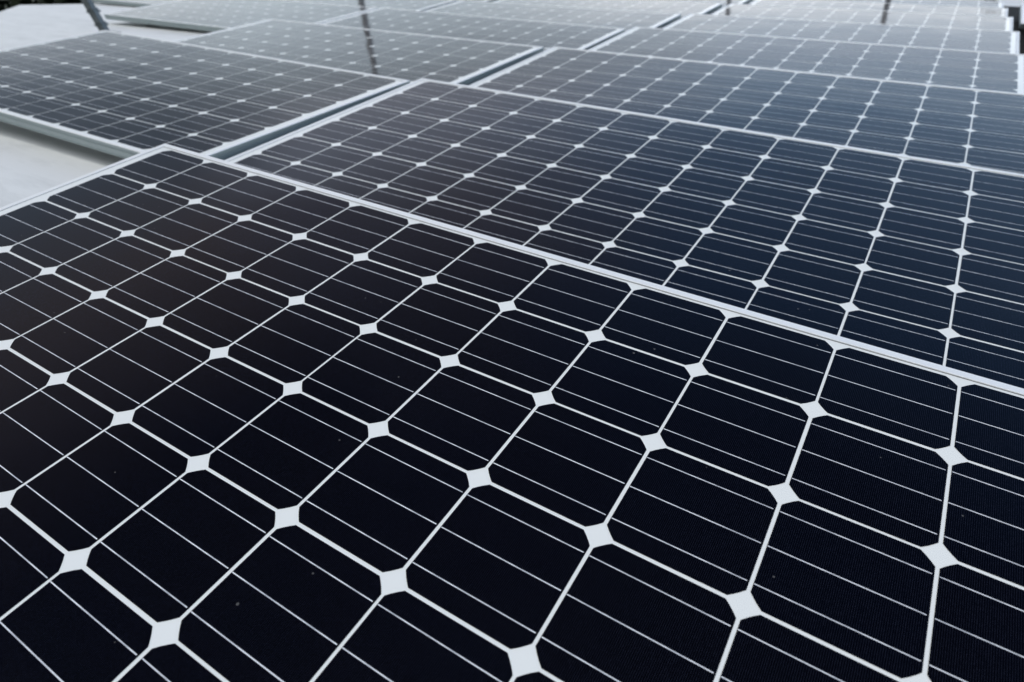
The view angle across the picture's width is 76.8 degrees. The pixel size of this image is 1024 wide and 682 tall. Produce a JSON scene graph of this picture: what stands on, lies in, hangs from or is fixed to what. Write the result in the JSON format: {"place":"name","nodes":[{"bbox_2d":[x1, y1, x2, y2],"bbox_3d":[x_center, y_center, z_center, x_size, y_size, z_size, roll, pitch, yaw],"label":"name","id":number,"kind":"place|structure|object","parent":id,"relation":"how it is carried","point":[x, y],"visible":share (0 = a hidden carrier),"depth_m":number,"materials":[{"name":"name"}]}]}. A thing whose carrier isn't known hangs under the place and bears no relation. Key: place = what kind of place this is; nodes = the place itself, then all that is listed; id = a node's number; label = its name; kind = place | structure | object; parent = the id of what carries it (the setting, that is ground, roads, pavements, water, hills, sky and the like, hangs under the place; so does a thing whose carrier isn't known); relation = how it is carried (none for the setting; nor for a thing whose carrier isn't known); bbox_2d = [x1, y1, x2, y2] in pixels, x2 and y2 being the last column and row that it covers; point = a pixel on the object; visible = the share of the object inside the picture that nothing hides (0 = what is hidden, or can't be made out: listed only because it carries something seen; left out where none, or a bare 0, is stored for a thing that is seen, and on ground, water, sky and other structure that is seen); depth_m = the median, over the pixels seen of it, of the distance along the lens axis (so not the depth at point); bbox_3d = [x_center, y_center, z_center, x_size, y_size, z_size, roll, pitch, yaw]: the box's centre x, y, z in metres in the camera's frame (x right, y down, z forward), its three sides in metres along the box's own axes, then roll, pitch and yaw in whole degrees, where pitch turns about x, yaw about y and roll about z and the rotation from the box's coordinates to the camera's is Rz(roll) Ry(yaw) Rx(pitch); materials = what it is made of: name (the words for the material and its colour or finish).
{"place":"outdoors","nodes":[
{"label":"outdoors","id":0,"kind":"place"},
{"bbox_2d":[0,0,45,11],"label":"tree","id":1,"kind":"object","parent":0,"point":[13,3],"depth_m":13.53,"materials":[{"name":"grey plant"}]},
{"bbox_2d":[36,0,95,4],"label":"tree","id":2,"kind":"object","parent":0,"point":[61,1],"depth_m":10.40,"materials":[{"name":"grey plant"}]},
{"label":"ground","id":3,"kind":"structure","parent":0,"visible":0},
{"bbox_2d":[0,0,1023,207],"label":"roof","id":4,"kind":"structure","parent":3,"relation":"on","point":[32,162],"depth_m":2.28,"materials":[{"name":"grey"}]},
{"bbox_2d":[81,0,120,32],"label":"steel post","id":5,"kind":"object","parent":4,"relation":"on","point":[93,11],"visible":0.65,"depth_m":4.57,"materials":[{"name":"grey metal"}]},
{"bbox_2d":[92,0,174,6],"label":"solar panel","id":6,"kind":"object","parent":4,"relation":"on","point":[139,3],"visible":0.26,"depth_m":6.46,"materials":[{"name":"glass"}]},
{"bbox_2d":[0,30,409,159],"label":"solar panel","id":7,"kind":"object","parent":4,"relation":"on","point":[122,95],"visible":0.98,"depth_m":2.34,"materials":[{"name":"glass"}]},
{"bbox_2d":[104,0,376,31],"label":"solar panel","id":8,"kind":"object","parent":4,"relation":"on","point":[210,15],"visible":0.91,"depth_m":4.94,"materials":[{"name":"glass"}]},
{"bbox_2d":[174,19,543,85],"bbox_3d":[-0.938,-1.429,3.346,1.972,0.154,0.986,19,41,26],"label":"solar panel","id":9,"kind":"object","parent":4,"relation":"on","point":[411,57],"visible":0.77,"depth_m":3.27,"materials":[{"name":"glass"}]},
{"bbox_2d":[285,0,455,10],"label":"solar panel","id":10,"kind":"object","parent":4,"relation":"on","point":[420,5],"visible":0.34,"depth_m":5.63,"materials":[{"name":"glass"}]},
{"bbox_2d":[321,8,624,50],"bbox_3d":[-0.392,-1.913,4.142,1.972,0.138,0.986,19,41,26],"label":"solar panel","id":11,"kind":"object","parent":4,"relation":"on","point":[547,35],"visible":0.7,"depth_m":4.15,"materials":[{"name":"glass"}]},
{"bbox_2d":[456,0,496,1],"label":"solar panel","id":12,"kind":"object","parent":4,"relation":"on","point":[480,0],"visible":0.05,"depth_m":6.05,"materials":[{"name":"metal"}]},
{"bbox_2d":[0,144,1023,681],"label":"solar panel","id":13,"kind":"object","parent":4,"relation":"on","point":[258,426],"visible":1,"depth_m":0.79,"materials":[{"name":"glass"}]},
{"bbox_2d":[425,0,681,31],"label":"solar panel","id":14,"kind":"object","parent":4,"relation":"on","point":[626,20],"visible":0.55,"depth_m":4.89,"materials":[{"name":"glass"}]},
{"bbox_2d":[494,0,722,17],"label":"solar panel","id":15,"kind":"object","parent":4,"relation":"on","point":[684,8],"visible":0.49,"depth_m":5.52,"materials":[{"name":"glass"}]},
{"bbox_2d":[225,78,1023,388],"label":"solar panel","id":16,"kind":"object","parent":4,"relation":"on","point":[918,258],"visible":0.91,"depth_m":1.51,"materials":[{"name":"glass"}]},
{"bbox_2d":[671,0,752,9],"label":"solar panel","id":17,"kind":"object","parent":4,"relation":"on","point":[726,2],"visible":0.07,"depth_m":6.04,"materials":[{"name":"glass"}]},
{"bbox_2d":[469,47,1023,173],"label":"solar panel","id":18,"kind":"object","parent":4,"relation":"on","point":[973,127],"visible":0.76,"depth_m":2.35,"materials":[{"name":"glass"}]},
{"bbox_2d":[589,27,1023,93],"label":"solar panel","id":19,"kind":"object","parent":4,"relation":"on","point":[994,71],"visible":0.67,"depth_m":3.15,"materials":[{"name":"glass"}]},
{"bbox_2d":[663,14,1019,53],"bbox_3d":[1.867,-1.750,3.933,1.972,0.192,0.986,18,41,27],"label":"solar panel","id":20,"kind":"object","parent":4,"relation":"on","point":[999,41],"visible":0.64,"depth_m":3.93,"materials":[{"name":"glass"}]},
{"bbox_2d":[710,3,1012,30],"bbox_3d":[2.404,-2.208,4.670,1.972,0.192,0.986,19,41,27],"label":"solar panel","id":21,"kind":"object","parent":4,"relation":"on","point":[1000,23],"visible":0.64,"depth_m":4.71,"materials":[{"name":"glass"}]},
{"bbox_2d":[750,0,1007,16],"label":"solar panel","id":22,"kind":"object","parent":4,"relation":"on","point":[961,10],"visible":0.43,"depth_m":5.49,"materials":[{"name":"glass"}]},
{"bbox_2d":[832,0,1003,7],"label":"solar panel","id":23,"kind":"object","parent":4,"relation":"on","point":[978,3],"visible":0.18,"depth_m":6.07,"materials":[{"name":"glass"}]},
{"bbox_2d":[1004,6,1023,53],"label":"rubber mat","id":24,"kind":"object","parent":4,"relation":"on","point":[1014,12],"visible":0.02,"depth_m":5.88,"materials":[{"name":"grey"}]},
{"bbox_2d":[1018,2,1023,28],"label":"solar panel","id":25,"kind":"object","parent":4,"relation":"on","point":[1021,21],"visible":0.97,"depth_m":5.49,"materials":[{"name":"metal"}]}
]}

